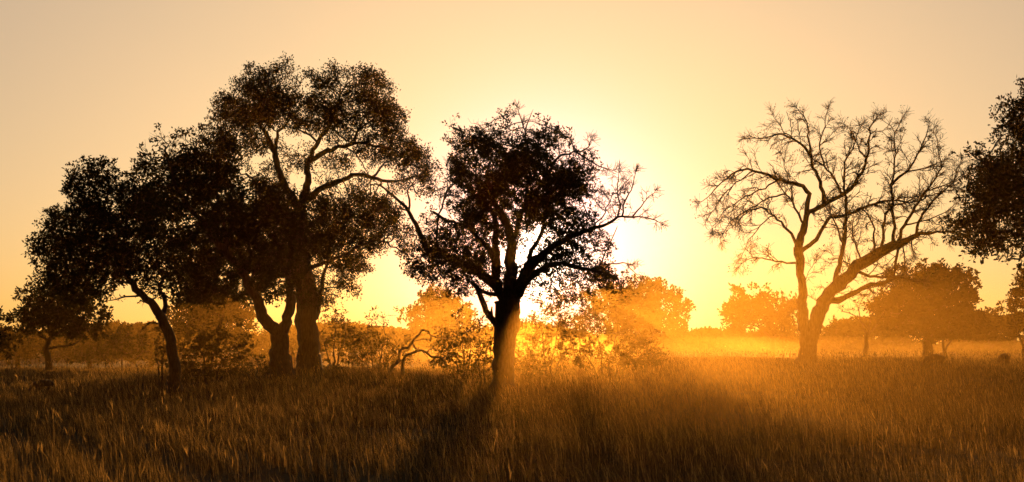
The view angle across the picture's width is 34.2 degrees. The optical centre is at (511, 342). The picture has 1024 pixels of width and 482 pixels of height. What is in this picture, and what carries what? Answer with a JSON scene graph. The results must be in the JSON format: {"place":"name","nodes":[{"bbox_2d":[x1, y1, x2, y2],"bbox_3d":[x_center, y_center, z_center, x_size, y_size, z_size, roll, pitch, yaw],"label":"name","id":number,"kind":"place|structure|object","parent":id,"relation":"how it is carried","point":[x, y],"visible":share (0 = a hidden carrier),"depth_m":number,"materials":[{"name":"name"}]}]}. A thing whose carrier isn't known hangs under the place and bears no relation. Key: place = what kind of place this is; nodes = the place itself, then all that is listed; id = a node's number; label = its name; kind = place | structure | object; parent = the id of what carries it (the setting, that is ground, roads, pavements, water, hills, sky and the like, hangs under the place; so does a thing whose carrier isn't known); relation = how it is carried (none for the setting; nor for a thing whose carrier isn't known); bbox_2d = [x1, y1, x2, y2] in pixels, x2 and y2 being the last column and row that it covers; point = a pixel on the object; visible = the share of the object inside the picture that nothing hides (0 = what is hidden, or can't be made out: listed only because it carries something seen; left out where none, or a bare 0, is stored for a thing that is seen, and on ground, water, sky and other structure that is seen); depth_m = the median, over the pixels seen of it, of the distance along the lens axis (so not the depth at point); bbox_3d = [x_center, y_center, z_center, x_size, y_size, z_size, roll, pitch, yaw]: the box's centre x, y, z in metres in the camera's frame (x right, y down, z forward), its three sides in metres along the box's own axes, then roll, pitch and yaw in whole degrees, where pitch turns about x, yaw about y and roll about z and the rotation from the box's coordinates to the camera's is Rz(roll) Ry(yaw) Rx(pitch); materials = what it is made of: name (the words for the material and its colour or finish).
{"place":"outdoors","nodes":[
{"label":"outdoors","id":0,"kind":"place"},
{"bbox_2d":[0,348,1023,481],"bbox_3d":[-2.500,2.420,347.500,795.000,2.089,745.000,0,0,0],"label":"ground","id":1,"kind":"structure","parent":0,"point":[422,356],"depth_m":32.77,"materials":[{"name":"brown plant"}]},
{"bbox_2d":[0,305,16,359],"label":"leafy tree","id":2,"kind":"object","parent":1,"relation":"on","point":[4,343],"visible":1,"depth_m":111.86,"materials":[{"name":"green plant"}]},
{"bbox_2d":[0,335,55,368],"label":"thicket","id":3,"kind":"object","parent":1,"relation":"on","point":[27,349],"visible":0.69,"depth_m":189.14,"materials":[{"name":"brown plant"}]},
{"bbox_2d":[27,380,54,395],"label":"grazing antelope","id":4,"kind":"object","parent":1,"relation":"on","point":[48,383],"visible":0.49,"depth_m":71.87},
{"bbox_2d":[1,278,113,371],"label":"leafy tree","id":5,"kind":"object","parent":1,"relation":"on","point":[52,318],"visible":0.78,"depth_m":121.08,"materials":[{"name":"green plant"}]},
{"bbox_2d":[54,331,122,368],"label":"thicket","id":6,"kind":"object","parent":1,"relation":"on","point":[71,353],"visible":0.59,"depth_m":199.35,"materials":[{"name":"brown plant"}]},
{"bbox_2d":[21,155,182,394],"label":"leafy tree","id":7,"kind":"object","parent":1,"relation":"on","point":[76,243],"visible":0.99,"depth_m":67.54,"materials":[{"name":"green plant"}]},
{"bbox_2d":[74,322,167,371],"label":"shrub","id":8,"kind":"object","parent":1,"relation":"on","point":[115,338],"visible":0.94,"depth_m":149.44,"materials":[{"name":"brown plant"}]},
{"bbox_2d":[117,328,180,367],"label":"thicket","id":9,"kind":"object","parent":1,"relation":"on","point":[151,337],"visible":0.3,"depth_m":204.30,"materials":[{"name":"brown plant"}]},
{"bbox_2d":[143,326,180,390],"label":"shrub","id":10,"kind":"object","parent":1,"relation":"on","point":[157,328],"visible":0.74,"depth_m":72.84,"materials":[{"name":"plant"}]},
{"bbox_2d":[161,288,259,370],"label":"leafy tree","id":11,"kind":"object","parent":1,"relation":"on","point":[198,317],"visible":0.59,"depth_m":148.46,"materials":[{"name":"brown plant"}]},
{"bbox_2d":[163,309,266,384],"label":"shrub","id":12,"kind":"object","parent":1,"relation":"on","point":[191,365],"visible":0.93,"depth_m":75.78,"materials":[{"name":"green plant"}]},
{"bbox_2d":[128,109,330,378],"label":"leafy tree","id":13,"kind":"object","parent":1,"relation":"on","point":[228,226],"visible":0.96,"depth_m":78.31,"materials":[{"name":"green plant"}]},
{"bbox_2d":[226,357,276,380],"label":"shrub","id":14,"kind":"object","parent":1,"relation":"on","point":[265,368],"visible":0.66,"depth_m":76.95,"materials":[{"name":"brown plant"}]},
{"bbox_2d":[236,328,298,365],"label":"thicket","id":15,"kind":"object","parent":1,"relation":"on","point":[265,345],"visible":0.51,"depth_m":208.48,"materials":[{"name":"brown plant"}]},
{"bbox_2d":[203,51,449,373],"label":"leafy tree","id":16,"kind":"object","parent":1,"relation":"on","point":[359,216],"visible":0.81,"depth_m":82.59,"materials":[{"name":"green plant"}]},
{"bbox_2d":[310,358,343,375],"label":"shrub","id":17,"kind":"object","parent":1,"relation":"on","point":[328,360],"visible":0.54,"depth_m":79.51,"materials":[{"name":"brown plant"}]},
{"bbox_2d":[318,294,362,367],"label":"shrub","id":18,"kind":"object","parent":1,"relation":"on","point":[344,337],"visible":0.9,"depth_m":87.13,"materials":[{"name":"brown plant"}]},
{"bbox_2d":[339,305,415,372],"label":"shrub","id":19,"kind":"object","parent":1,"relation":"on","point":[368,345],"visible":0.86,"depth_m":87.70,"materials":[{"name":"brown plant"}]},
{"bbox_2d":[388,329,458,378],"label":"dead branch","id":20,"kind":"object","parent":1,"relation":"on","point":[393,365],"visible":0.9,"depth_m":79.96,"materials":[{"name":"brown wood"}]},
{"bbox_2d":[396,282,481,359],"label":"leafy tree","id":21,"kind":"object","parent":1,"relation":"on","point":[438,310],"visible":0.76,"depth_m":269.02,"materials":[{"name":"orange plant"}]},
{"bbox_2d":[425,303,493,378],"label":"shrub","id":22,"kind":"object","parent":1,"relation":"on","point":[467,341],"visible":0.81,"depth_m":86.95,"materials":[{"name":"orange plant"}]},
{"bbox_2d":[448,332,493,387],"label":"shrub","id":23,"kind":"object","parent":1,"relation":"on","point":[490,343],"visible":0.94,"depth_m":72.50,"materials":[{"name":"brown plant"}]},
{"bbox_2d":[0,313,1023,356],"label":"woodland","id":24,"kind":"object","parent":1,"relation":"on","point":[702,339],"visible":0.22,"depth_m":359.79,"materials":[{"name":"green plant"}]},
{"bbox_2d":[374,100,668,390],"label":"leafy tree","id":25,"kind":"object","parent":1,"relation":"on","point":[488,190],"visible":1,"depth_m":70.52,"materials":[{"name":"green plant"}]},
{"bbox_2d":[513,291,590,380],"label":"shrub","id":26,"kind":"object","parent":1,"relation":"on","point":[550,307],"visible":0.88,"depth_m":83.65,"materials":[{"name":"green plant"}]},
{"bbox_2d":[557,297,671,379],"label":"shrub","id":27,"kind":"object","parent":1,"relation":"on","point":[615,351],"visible":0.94,"depth_m":81.67,"materials":[{"name":"green plant"}]},
{"bbox_2d":[577,273,695,351],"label":"leafy tree","id":28,"kind":"object","parent":1,"relation":"on","point":[646,304],"visible":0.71,"depth_m":267.80,"materials":[{"name":"orange plant"}]},
{"bbox_2d":[717,282,799,354],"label":"leafy tree","id":29,"kind":"object","parent":1,"relation":"on","point":[739,310],"visible":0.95,"depth_m":268.98,"materials":[{"name":"orange plant"}]},
{"bbox_2d":[775,290,807,321],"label":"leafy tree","id":30,"kind":"object","parent":1,"relation":"on","point":[787,301],"visible":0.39,"depth_m":240.12,"materials":[{"name":"orange plant"}]},
{"bbox_2d":[690,97,974,365],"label":"bare tree","id":31,"kind":"object","parent":1,"relation":"on","point":[808,329],"visible":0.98,"depth_m":91.63,"materials":[{"name":"brown plant"}]},
{"bbox_2d":[817,315,864,353],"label":"thicket","id":32,"kind":"object","parent":1,"relation":"on","point":[844,342],"visible":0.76,"depth_m":299.46,"materials":[{"name":"green plant"}]},
{"bbox_2d":[837,290,883,357],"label":"leafy tree","id":33,"kind":"object","parent":1,"relation":"on","point":[866,338],"visible":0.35,"depth_m":194.80,"materials":[{"name":"brown plant"}]},
{"bbox_2d":[868,317,921,354],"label":"thicket","id":34,"kind":"object","parent":1,"relation":"on","point":[888,344],"visible":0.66,"depth_m":288.89,"materials":[{"name":"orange plant"}]},
{"bbox_2d":[863,258,988,357],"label":"leafy tree","id":35,"kind":"object","parent":1,"relation":"on","point":[941,310],"visible":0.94,"depth_m":167.12,"materials":[{"name":"brown plant"}]},
{"bbox_2d":[919,354,945,369],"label":"grazing antelope","id":36,"kind":"object","parent":1,"relation":"on","point":[941,358],"visible":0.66,"depth_m":87.88},
{"bbox_2d":[942,336,962,358],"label":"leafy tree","id":37,"kind":"object","parent":1,"relation":"on","point":[944,348],"visible":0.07,"depth_m":175.90,"materials":[{"name":"brown plant"}]},
{"bbox_2d":[937,77,1023,268],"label":"leafy tree","id":38,"kind":"object","parent":1,"relation":"on","point":[998,193],"visible":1,"depth_m":62.47,"materials":[{"name":"green plant"}]},
{"bbox_2d":[949,306,1023,356],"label":"thicket","id":39,"kind":"object","parent":1,"relation":"on","point":[993,344],"visible":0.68,"depth_m":234.13,"materials":[{"name":"green plant"}]},
{"bbox_2d":[991,263,1023,357],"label":"leafy tree","id":40,"kind":"object","parent":1,"relation":"on","point":[1016,302],"visible":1,"depth_m":131.82,"materials":[{"name":"brown plant"}]},
{"bbox_2d":[0,0,1023,349],"label":"sky","id":41,"kind":"structure","parent":0,"point":[668,88],"materials":[{"name":"orange"}]},
{"bbox_2d":[995,353,1009,364],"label":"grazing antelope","id":42,"kind":"object","parent":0,"point":[1001,358],"visible":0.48,"depth_m":91.81}
]}

